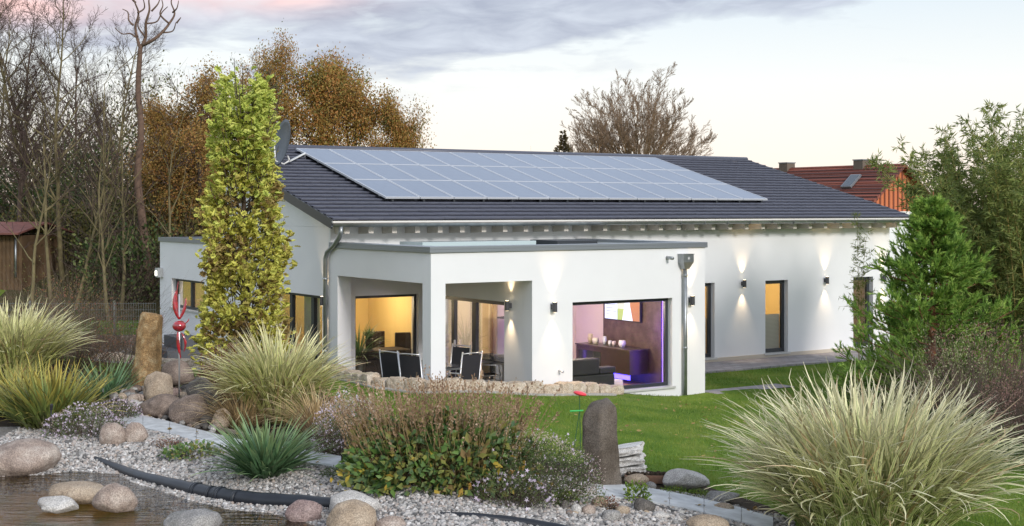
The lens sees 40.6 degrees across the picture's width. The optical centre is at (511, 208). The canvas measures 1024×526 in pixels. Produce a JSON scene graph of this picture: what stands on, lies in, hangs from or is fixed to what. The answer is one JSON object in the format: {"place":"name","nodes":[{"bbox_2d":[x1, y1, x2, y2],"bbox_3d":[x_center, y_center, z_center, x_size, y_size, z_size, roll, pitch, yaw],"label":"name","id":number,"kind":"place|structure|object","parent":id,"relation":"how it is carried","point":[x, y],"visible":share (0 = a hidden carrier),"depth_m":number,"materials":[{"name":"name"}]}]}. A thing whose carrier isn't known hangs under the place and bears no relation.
{"place":"outdoors","nodes":[
{"label":"outdoors","id":0,"kind":"place"},
{"bbox_2d":[0,241,159,319],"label":"woodland ground","id":1,"kind":"structure","parent":0,"point":[155,308],"depth_m":44.11,"materials":[{"name":"brown plant"}]},
{"bbox_2d":[0,0,55,167],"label":"bare tree","id":2,"kind":"object","parent":1,"relation":"on","point":[8,78],"visible":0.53,"depth_m":51.00,"materials":[{"name":"brown plant"}]},
{"bbox_2d":[0,222,73,290],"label":"wooden shed","id":3,"kind":"structure","parent":1,"relation":"on","point":[11,246],"depth_m":45.01,"materials":[{"name":"wood"}]},
{"bbox_2d":[0,0,73,221],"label":"bare tree","id":4,"kind":"object","parent":1,"relation":"on","point":[21,185],"visible":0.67,"depth_m":47.17,"materials":[{"name":"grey plant"}]},
{"bbox_2d":[0,106,83,304],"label":"sapling","id":5,"kind":"object","parent":1,"relation":"on","point":[36,244],"visible":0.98,"depth_m":43.28,"materials":[{"name":"brown plant"}]},
{"bbox_2d":[0,0,91,233],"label":"bare tree","id":6,"kind":"object","parent":1,"relation":"on","point":[14,132],"visible":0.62,"depth_m":47.49,"materials":[{"name":"brown plant"}]},
{"bbox_2d":[0,141,95,240],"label":"thicket","id":7,"kind":"object","parent":1,"relation":"on","point":[6,203],"visible":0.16,"depth_m":51.44,"materials":[{"name":"brown plant"}]},
{"bbox_2d":[0,25,102,298],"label":"sapling","id":8,"kind":"object","parent":1,"relation":"on","point":[45,221],"visible":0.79,"depth_m":44.73,"materials":[{"name":"brown plant"}]},
{"bbox_2d":[0,0,121,279],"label":"bare tree","id":9,"kind":"object","parent":1,"relation":"on","point":[59,233],"visible":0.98,"depth_m":44.76,"materials":[{"name":"brown plant"}]},
{"bbox_2d":[0,192,129,262],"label":"thicket","id":10,"kind":"object","parent":1,"relation":"on","point":[67,256],"visible":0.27,"depth_m":47.44,"materials":[{"name":"brown plant"}]},
{"bbox_2d":[0,131,142,239],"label":"thicket","id":11,"kind":"object","parent":1,"relation":"on","point":[47,179],"visible":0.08,"depth_m":53.44,"materials":[{"name":"brown plant"}]},
{"bbox_2d":[36,5,124,216],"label":"bare tree","id":12,"kind":"object","parent":1,"relation":"on","point":[77,66],"visible":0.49,"depth_m":51.57,"materials":[{"name":"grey plant"}]},
{"bbox_2d":[1,121,162,244],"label":"thicket","id":13,"kind":"object","parent":1,"relation":"on","point":[61,191],"visible":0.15,"depth_m":49.20,"materials":[{"name":"brown plant"}]},
{"bbox_2d":[59,23,129,210],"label":"bare tree","id":14,"kind":"object","parent":1,"relation":"on","point":[85,66],"visible":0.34,"depth_m":53.16,"materials":[{"name":"brown plant"}]},
{"bbox_2d":[44,37,147,298],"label":"bare tree","id":15,"kind":"object","parent":1,"relation":"on","point":[103,213],"visible":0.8,"depth_m":43.32,"materials":[{"name":"brown plant"}]},
{"bbox_2d":[57,107,138,319],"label":"sapling","id":16,"kind":"object","parent":1,"relation":"on","point":[101,233],"visible":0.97,"depth_m":42.36,"materials":[{"name":"brown plant"}]},
{"bbox_2d":[44,11,171,266],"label":"bare tree","id":17,"kind":"object","parent":1,"relation":"on","point":[132,84],"visible":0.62,"depth_m":48.61,"materials":[{"name":"brown plant"}]},
{"bbox_2d":[75,91,148,309],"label":"sapling","id":18,"kind":"object","parent":1,"relation":"on","point":[89,253],"visible":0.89,"depth_m":43.15,"materials":[{"name":"brown plant"}]},
{"bbox_2d":[16,49,216,226],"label":"thicket","id":19,"kind":"object","parent":1,"relation":"on","point":[150,86],"visible":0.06,"depth_m":59.76,"materials":[{"name":"brown plant"}]},
{"bbox_2d":[32,146,205,273],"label":"thicket","id":20,"kind":"object","parent":1,"relation":"on","point":[89,215],"visible":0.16,"depth_m":46.24,"materials":[{"name":"brown plant"}]},
{"bbox_2d":[54,209,191,302],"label":"thicket","id":21,"kind":"object","parent":1,"relation":"on","point":[113,265],"visible":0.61,"depth_m":43.42,"materials":[{"name":"brown plant"}]},
{"bbox_2d":[75,74,175,309],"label":"sapling","id":22,"kind":"object","parent":1,"relation":"on","point":[123,223],"visible":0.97,"depth_m":42.93,"materials":[{"name":"brown plant"}]},
{"bbox_2d":[53,173,211,293],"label":"thicket","id":23,"kind":"object","parent":1,"relation":"on","point":[179,229],"visible":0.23,"depth_m":44.37,"materials":[{"name":"brown plant"}]},
{"bbox_2d":[115,0,180,298],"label":"bare tree","id":24,"kind":"object","parent":1,"relation":"on","point":[138,166],"visible":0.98,"depth_m":43.94,"materials":[{"name":"brown plant"}]},
{"bbox_2d":[114,77,212,236],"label":"sapling","id":25,"kind":"object","parent":1,"relation":"on","point":[170,171],"visible":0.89,"depth_m":43.73,"materials":[{"name":"brown plant"}]},
{"bbox_2d":[126,88,207,232],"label":"autumn tree","id":26,"kind":"object","parent":1,"relation":"on","point":[150,118],"visible":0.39,"depth_m":45.76,"materials":[{"name":"brown plant"}]},
{"bbox_2d":[120,51,229,240],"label":"autumn tree","id":27,"kind":"object","parent":1,"relation":"on","point":[197,164],"visible":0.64,"depth_m":44.84,"materials":[{"name":"brown plant"}]},
{"bbox_2d":[233,18,308,144],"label":"autumn tree","id":28,"kind":"object","parent":1,"relation":"on","point":[275,65],"visible":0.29,"depth_m":52.92,"materials":[{"name":"brown plant"}]},
{"bbox_2d":[0,472,311,525],"bbox_3d":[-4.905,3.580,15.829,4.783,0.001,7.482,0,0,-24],"label":"water","id":29,"kind":"structure","parent":0,"point":[43,490],"depth_m":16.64,"materials":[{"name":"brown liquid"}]},
{"bbox_2d":[37,496,78,513],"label":"boulder","id":30,"kind":"object","parent":29,"relation":"in","point":[55,504],"visible":1,"depth_m":16.27,"materials":[{"name":"stone"}]},
{"bbox_2d":[48,481,103,504],"bbox_3d":[-5.252,3.461,16.886,0.832,0.263,0.498,1,-2,9],"label":"boulder","id":31,"kind":"object","parent":29,"relation":"on","point":[82,492],"visible":0.56,"depth_m":16.70,"materials":[{"name":"beige stone"}]},
{"bbox_2d":[92,483,137,512],"bbox_3d":[-4.694,3.424,16.366,0.537,0.344,0.342,3,3,-7],"label":"boulder","id":32,"kind":"object","parent":29,"relation":"on","point":[115,498],"visible":1,"depth_m":16.26,"materials":[{"name":"beige stone"}]},
{"bbox_2d":[163,508,222,525],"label":"boulder","id":33,"kind":"object","parent":29,"relation":"on","point":[201,517],"visible":1,"depth_m":15.13,"materials":[{"name":"grey stone"}]},
{"bbox_2d":[173,386,180,395],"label":"boulder","id":34,"kind":"object","parent":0,"point":[175,390],"visible":0.23,"depth_m":25.06,"materials":[{"name":"stone"}]},
{"bbox_2d":[161,360,194,385],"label":"boulder","id":35,"kind":"object","parent":34,"relation":"on","point":[170,368],"visible":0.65,"depth_m":24.90,"materials":[{"name":"brown stone"}]},
{"bbox_2d":[0,414,796,525],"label":"gravel ground","id":36,"kind":"structure","parent":0,"point":[4,430],"depth_m":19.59,"materials":[{"name":"grey gravel"}]},
{"bbox_2d":[0,438,61,476],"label":"boulder","id":37,"kind":"object","parent":36,"relation":"on","point":[24,457],"visible":1,"depth_m":18.64,"materials":[{"name":"beige stone"}]},
{"bbox_2d":[38,401,135,440],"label":"aster bush","id":38,"kind":"object","parent":36,"relation":"on","point":[90,428],"visible":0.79,"depth_m":20.44,"materials":[{"name":"green plant"}]},
{"bbox_2d":[99,422,125,444],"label":"boulder","id":39,"kind":"object","parent":36,"relation":"on","point":[111,433],"visible":0.98,"depth_m":19.97,"materials":[{"name":"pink stone"}]},
{"bbox_2d":[156,439,226,460],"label":"shrub","id":40,"kind":"object","parent":36,"relation":"on","point":[184,449],"visible":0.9,"depth_m":19.18,"materials":[{"name":"green plant"}]},
{"bbox_2d":[94,456,330,507],"bbox_3d":[-4.064,3.540,17.718,5.076,0.237,0.599,0,0,39],"label":"drain pipe","id":41,"kind":"object","parent":36,"relation":"on","point":[237,495],"visible":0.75,"depth_m":17.04,"materials":[{"name":"black plastic"}]},
{"bbox_2d":[187,408,346,481],"bbox_3d":[-3.161,3.013,17.845,2.033,0.928,2.097,0,0,0],"label":"strap leaf plant","id":42,"kind":"object","parent":36,"relation":"on","point":[261,454],"visible":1,"depth_m":17.63,"materials":[{"name":"green plant"}]},
{"bbox_2d":[284,499,321,523],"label":"boulder","id":43,"kind":"object","parent":36,"relation":"on","point":[299,511],"visible":0.96,"depth_m":15.85,"materials":[{"name":"stone"}]},
{"bbox_2d":[326,499,377,525],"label":"boulder","id":44,"kind":"object","parent":36,"relation":"on","point":[353,512],"visible":1,"depth_m":15.13,"materials":[{"name":"beige stone"}]},
{"bbox_2d":[329,490,381,511],"bbox_3d":[-1.820,3.427,16.050,0.611,0.308,0.431,0,-2,-1],"label":"boulder","id":45,"kind":"object","parent":36,"relation":"on","point":[342,496],"visible":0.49,"depth_m":15.97,"materials":[{"name":"stone"}]},
{"bbox_2d":[319,365,559,499],"bbox_3d":[-0.890,2.737,17.070,3.042,1.590,2.178,0,0,0],"label":"flowering perennial","id":46,"kind":"object","parent":36,"relation":"on","point":[468,439],"visible":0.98,"depth_m":16.67,"materials":[{"name":"green plant"}]},
{"bbox_2d":[440,512,566,525],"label":"drain pipe","id":47,"kind":"object","parent":36,"relation":"on","point":[533,522],"visible":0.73,"depth_m":15.51,"materials":[{"name":"black plastic"}]},
{"bbox_2d":[455,468,560,510],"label":"aster bush","id":48,"kind":"object","parent":36,"relation":"on","point":[531,479],"visible":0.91,"depth_m":16.36,"materials":[{"name":"green plant"}]},
{"bbox_2d":[466,428,613,505],"bbox_3d":[0.266,3.113,16.871,2.041,0.923,1.665,0,0,0],"label":"aster bush","id":49,"kind":"object","parent":36,"relation":"on","point":[567,482],"visible":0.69,"depth_m":16.77,"materials":[{"name":"green plant"}]},
{"bbox_2d":[670,492,703,513],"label":"path slab","id":50,"kind":"structure","parent":36,"relation":"on","point":[679,500],"depth_m":17.82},
{"bbox_2d":[704,499,740,521],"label":"path slab","id":51,"kind":"structure","parent":36,"relation":"on","point":[734,514],"depth_m":17.56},
{"bbox_2d":[0,209,1023,525],"bbox_3d":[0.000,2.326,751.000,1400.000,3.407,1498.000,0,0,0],"label":"ground","id":52,"kind":"structure","parent":0,"point":[684,441],"depth_m":24.98,"materials":[{"name":"green plant"}]},
{"bbox_2d":[0,227,172,355],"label":"shrub","id":53,"kind":"object","parent":52,"relation":"on","point":[86,299],"visible":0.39,"depth_m":36.99,"materials":[{"name":"brown plant"}]},
{"bbox_2d":[2,269,186,368],"bbox_3d":[-9.246,2.316,29.357,4.644,2.405,4.214,0,0,0],"label":"shrub","id":54,"kind":"object","parent":52,"relation":"on","point":[77,356],"visible":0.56,"depth_m":29.46,"materials":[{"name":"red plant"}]},
{"bbox_2d":[3,253,190,356],"bbox_3d":[-10.327,2.493,34.157,5.761,3.078,5.509,0,0,0],"label":"shrub","id":55,"kind":"object","parent":52,"relation":"on","point":[132,308],"visible":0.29,"depth_m":34.11,"materials":[{"name":"brown plant"}]},
{"bbox_2d":[0,367,350,459],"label":"planting bed","id":56,"kind":"object","parent":52,"relation":"on","point":[5,423],"visible":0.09,"depth_m":21.84,"materials":[{"name":"soil"}]},
{"bbox_2d":[0,293,105,387],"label":"ornamental grass","id":57,"kind":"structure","parent":56,"relation":"on","point":[33,338],"depth_m":26.35,"materials":[{"name":"plant"}]},
{"bbox_2d":[0,351,130,429],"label":"strap leaf plant","id":58,"kind":"object","parent":56,"relation":"on","point":[30,407],"visible":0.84,"depth_m":21.24,"materials":[{"name":"green plant"}]},
{"bbox_2d":[54,352,144,398],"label":"strap leaf plant","id":59,"kind":"object","parent":56,"relation":"on","point":[112,384],"visible":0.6,"depth_m":24.74,"materials":[{"name":"green plant"}]},
{"bbox_2d":[77,319,180,374],"bbox_3d":[-8.002,2.806,28.542,2.158,1.240,2.479,0,0,-41],"label":"shrub","id":60,"kind":"object","parent":56,"relation":"on","point":[115,354],"visible":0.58,"depth_m":28.42,"materials":[{"name":"green plant"}]},
{"bbox_2d":[131,312,162,385],"bbox_3d":[-6.778,2.698,25.767,0.540,1.542,0.418,5,-2,-17],"label":"standing stone","id":61,"kind":"object","parent":56,"relation":"on","point":[148,349],"visible":0.77,"depth_m":25.62,"materials":[{"name":"brown stone"}]},
{"bbox_2d":[143,371,172,400],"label":"boulder","id":62,"kind":"object","parent":56,"relation":"on","point":[156,383],"visible":0.64,"depth_m":24.16,"materials":[{"name":"beige stone"}]},
{"bbox_2d":[138,394,180,416],"bbox_3d":[-5.726,3.227,22.687,0.777,0.406,0.586,3,-4,-6],"label":"boulder","id":63,"kind":"object","parent":56,"relation":"on","point":[156,406],"visible":0.6,"depth_m":22.46,"materials":[{"name":"brown stone"}]},
{"bbox_2d":[172,285,188,397],"bbox_3d":[-5.849,2.380,24.358,0.242,2.190,0.242,0,0,45],"label":"garden stake","id":64,"kind":"object","parent":56,"relation":"on","point":[179,325],"visible":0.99,"depth_m":24.34,"materials":[{"name":"red metal"}]},
{"bbox_2d":[168,394,209,423],"bbox_3d":[-5.160,3.210,22.144,0.670,0.491,0.467,1,0,-3],"label":"boulder","id":65,"kind":"object","parent":56,"relation":"on","point":[186,415],"visible":0.72,"depth_m":21.98,"materials":[{"name":"brown stone"}]},
{"bbox_2d":[168,337,253,395],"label":"shrub","id":66,"kind":"object","parent":56,"relation":"on","point":[211,357],"visible":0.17,"depth_m":25.13,"materials":[{"name":"green plant"}]},
{"bbox_2d":[178,370,292,429],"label":"dry grass","id":67,"kind":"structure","parent":56,"relation":"on","point":[235,415],"depth_m":21.51,"materials":[{"name":"brown plant"}]},
{"bbox_2d":[184,318,368,423],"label":"ornamental grass","id":68,"kind":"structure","parent":56,"relation":"on","point":[260,370],"depth_m":21.75,"materials":[{"name":"plant"}]},
{"bbox_2d":[248,373,376,435],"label":"dry grass","id":69,"kind":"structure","parent":56,"relation":"on","point":[314,409],"depth_m":20.74,"materials":[{"name":"beige plant"}]},
{"bbox_2d":[293,387,393,456],"bbox_3d":[-2.237,2.912,19.058,1.629,0.934,1.741,0,0,0],"label":"aster bush","id":70,"kind":"object","parent":56,"relation":"on","point":[332,442],"visible":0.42,"depth_m":18.96,"materials":[{"name":"brown plant"}]},
{"bbox_2d":[184,61,300,383],"bbox_3d":[-5.261,0.342,26.974,2.169,6.428,2.399,0,0,0],"label":"columnar oak","id":71,"kind":"object","parent":52,"relation":"on","point":[224,261],"visible":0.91,"depth_m":26.64,"materials":[{"name":"green plant"}]},
{"bbox_2d":[263,48,366,145],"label":"autumn tree","id":72,"kind":"object","parent":52,"relation":"on","point":[296,114],"visible":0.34,"depth_m":52.89,"materials":[{"name":"brown plant"}]},
{"bbox_2d":[296,44,392,146],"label":"autumn tree","id":73,"kind":"object","parent":52,"relation":"on","point":[358,134],"visible":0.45,"depth_m":53.31,"materials":[{"name":"brown plant"}]},
{"bbox_2d":[363,78,436,147],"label":"autumn tree","id":74,"kind":"object","parent":52,"relation":"on","point":[397,131],"visible":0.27,"depth_m":53.34,"materials":[{"name":"brown plant"}]},
{"bbox_2d":[155,142,910,395],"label":"house","id":75,"kind":"structure","parent":52,"relation":"on","point":[522,266],"depth_m":32.73,"materials":[{"name":"white paint"}]},
{"bbox_2d":[169,279,203,313],"bbox_3d":[-8.625,2.334,37.109,0.245,0.842,2.590,0,0,-33],"label":"window","id":76,"kind":"structure","parent":75,"relation":"in","point":[194,293],"depth_m":37.29,"materials":[{"name":"yellow"}]},
{"bbox_2d":[272,119,305,165],"bbox_3d":[-5.565,-1.599,34.077,0.618,1.139,1.929,0,0,3],"label":"satellite dish","id":77,"kind":"object","parent":75,"relation":"attached to","point":[283,133],"visible":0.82,"depth_m":33.65,"materials":[{"name":"white metal"}]},
{"bbox_2d":[275,292,321,369],"bbox_3d":[-4.852,2.929,31.393,0.245,2.032,2.950,0,0,-33],"label":"window","id":78,"kind":"structure","parent":75,"relation":"in","point":[305,310],"depth_m":31.31,"materials":[{"name":"grey"}]},
{"bbox_2d":[355,294,415,369],"bbox_3d":[-2.830,2.945,30.716,1.574,2.064,0.075,0,0,-33],"label":"window","id":79,"kind":"structure","parent":75,"relation":"in","point":[402,295],"depth_m":31.09,"materials":[{"name":"grey"}]},
{"bbox_2d":[445,296,503,381],"bbox_3d":[-0.852,2.955,29.537,0.125,2.084,2.724,0,0,-33],"label":"sliding door","id":80,"kind":"structure","parent":75,"relation":"in","point":[477,323],"depth_m":29.31,"materials":[{"name":"grey"}]},
{"bbox_2d":[573,357,615,384],"bbox_3d":[1.354,3.515,29.268,1.430,0.750,0.910,0,0,-33],"label":"sofa","id":81,"kind":"object","parent":75,"relation":"on","point":[588,370],"visible":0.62,"depth_m":28.96,"materials":[{"name":"fabric"}]},
{"bbox_2d":[575,342,648,379],"bbox_3d":[2.263,3.465,31.550,0.560,0.670,2.040,0,0,-33],"label":"sideboard","id":82,"kind":"object","parent":75,"relation":"in","point":[627,361],"visible":0.66,"depth_m":30.93,"materials":[{"name":"brown wood"}]},
{"bbox_2d":[605,302,641,322],"bbox_3d":[2.526,2.140,31.604,0.060,0.840,1.320,0,0,-33],"label":"television","id":83,"kind":"object","parent":75,"relation":"attached to","point":[630,312],"visible":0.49,"depth_m":31.49,"materials":[{"name":"multicoloured"}]},
{"bbox_2d":[573,298,675,392],"bbox_3d":[2.275,2.864,28.841,2.740,1.922,0.265,0,0,-33],"label":"window","id":84,"kind":"structure","parent":75,"relation":"in","point":[658,385],"depth_m":29.40,"materials":[{"name":"grey"}]},
{"bbox_2d":[764,280,790,354],"bbox_3d":[7.047,2.914,37.163,0.950,1.982,0.265,0,0,-33],"label":"window","id":85,"kind":"structure","parent":75,"relation":"in","point":[772,351],"depth_m":37.39,"materials":[{"name":"grey"}]},
{"bbox_2d":[381,452,781,515],"bbox_3d":[0.822,3.679,18.938,5.477,0.619,2.320,0,0,0],"label":"planting bed","id":86,"kind":"object","parent":52,"relation":"on","point":[749,505],"visible":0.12,"depth_m":18.74,"materials":[{"name":"soil"}]},
{"bbox_2d":[582,398,621,484],"bbox_3d":[1.202,3.149,18.506,0.491,1.201,0.568,0,4,36],"label":"standing stone","id":87,"kind":"object","parent":86,"relation":"on","point":[599,425],"visible":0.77,"depth_m":18.32,"materials":[{"name":"grey stone"}]},
{"bbox_2d":[663,468,709,489],"bbox_3d":[2.385,3.712,18.976,0.652,0.304,0.385,1,-3,-2],"label":"boulder","id":88,"kind":"object","parent":86,"relation":"on","point":[687,479],"visible":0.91,"depth_m":18.85,"materials":[{"name":"stone"}]},
{"bbox_2d":[567,92,627,152],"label":"bare tree","id":89,"kind":"object","parent":52,"relation":"on","point":[601,148],"visible":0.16,"depth_m":69.84,"materials":[{"name":"brown plant"}]},
{"bbox_2d":[561,61,716,155],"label":"bare tree","id":90,"kind":"object","parent":52,"relation":"on","point":[626,139],"visible":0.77,"depth_m":71.04,"materials":[{"name":"brown plant"}]},
{"bbox_2d":[838,212,878,382],"bbox_3d":[7.874,2.009,31.418,0.903,3.935,0.939,0,0,0],"label":"bamboo","id":91,"kind":"object","parent":52,"relation":"on","point":[863,251],"visible":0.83,"depth_m":31.39,"materials":[{"name":"green plant"}]},
{"bbox_2d":[774,159,946,300],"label":"neighbour house","id":92,"kind":"structure","parent":52,"relation":"on","point":[856,179],"depth_m":60.66,"materials":[{"name":"red tile"}]},
{"bbox_2d":[827,309,1023,436],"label":"shrub","id":93,"kind":"object","parent":52,"relation":"on","point":[956,381],"visible":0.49,"depth_m":23.85,"materials":[{"name":"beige plant"}]},
{"bbox_2d":[830,192,1023,413],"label":"conifer","id":94,"kind":"object","parent":52,"relation":"on","point":[932,226],"visible":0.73,"depth_m":26.64,"materials":[{"name":"green plant"}]},
{"bbox_2d":[857,281,1023,437],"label":"shrub","id":95,"kind":"object","parent":52,"relation":"on","point":[993,360],"visible":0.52,"depth_m":24.47,"materials":[{"name":"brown plant"}]},
{"bbox_2d":[864,99,1023,390],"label":"bamboo","id":96,"kind":"object","parent":52,"relation":"on","point":[955,182],"visible":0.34,"depth_m":28.95,"materials":[{"name":"green plant"}]},
{"bbox_2d":[909,134,1023,368],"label":"bamboo","id":97,"kind":"object","parent":52,"relation":"on","point":[933,151],"visible":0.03,"depth_m":30.95,"materials":[{"name":"green plant"}]},
{"bbox_2d":[944,353,1023,456],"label":"shrub","id":98,"kind":"object","parent":52,"relation":"on","point":[1021,400],"visible":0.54,"depth_m":22.52,"materials":[{"name":"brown plant"}]},
{"bbox_2d":[947,100,1023,401],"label":"bamboo","id":99,"kind":"object","parent":52,"relation":"on","point":[1017,285],"visible":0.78,"depth_m":27.76,"materials":[{"name":"green plant"}]},
{"bbox_2d":[0,0,1023,203],"label":"sky","id":100,"kind":"structure","parent":0,"point":[807,83],"materials":[{"name":"white"}]},
{"bbox_2d":[705,349,890,373],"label":"path","id":101,"kind":"structure","parent":0,"point":[757,363],"depth_m":35.90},
{"bbox_2d":[693,352,1023,525],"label":"ornamental grass","id":102,"kind":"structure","parent":0,"point":[889,465],"depth_m":16.09,"materials":[{"name":"plant"}]},
{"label":"terrace","id":103,"kind":"structure","parent":0,"visible":0},
{"bbox_2d":[356,346,411,376],"bbox_3d":[-3.049,3.590,31.521,1.360,0.780,0.760,0,0,-33],"label":"table","id":104,"kind":"object","parent":103,"relation":"on","point":[373,365],"visible":0.34,"depth_m":31.11,"materials":[{"name":"brown wood"}]},
{"bbox_2d":[379,349,399,377],"bbox_3d":[-2.374,3.451,28.608,0.532,1.108,0.609,0,0,38],"label":"garden chair","id":105,"kind":"object","parent":103,"relation":"on","point":[389,362],"visible":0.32,"depth_m":28.44,"materials":[{"name":"black fabric"}]},
{"bbox_2d":[398,352,422,377],"bbox_3d":[-1.958,3.451,28.161,0.532,1.108,0.609,0,0,27],"label":"garden chair","id":106,"kind":"object","parent":103,"relation":"on","point":[410,366],"visible":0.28,"depth_m":27.95,"materials":[{"name":"black fabric"}]},
{"bbox_2d":[447,350,482,379],"bbox_3d":[-0.975,3.451,28.324,0.532,1.108,0.609,0,0,-40],"label":"garden chair","id":107,"kind":"object","parent":103,"relation":"on","point":[470,365],"visible":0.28,"depth_m":28.15,"materials":[{"name":"black fabric"}]},
{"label":"terrace","id":108,"kind":"structure","parent":0,"visible":0},
{"bbox_2d":[162,333,203,359],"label":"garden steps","id":109,"kind":"structure","parent":108,"relation":"on","point":[186,352],"depth_m":35.70,"materials":[{"name":"grey stone"}]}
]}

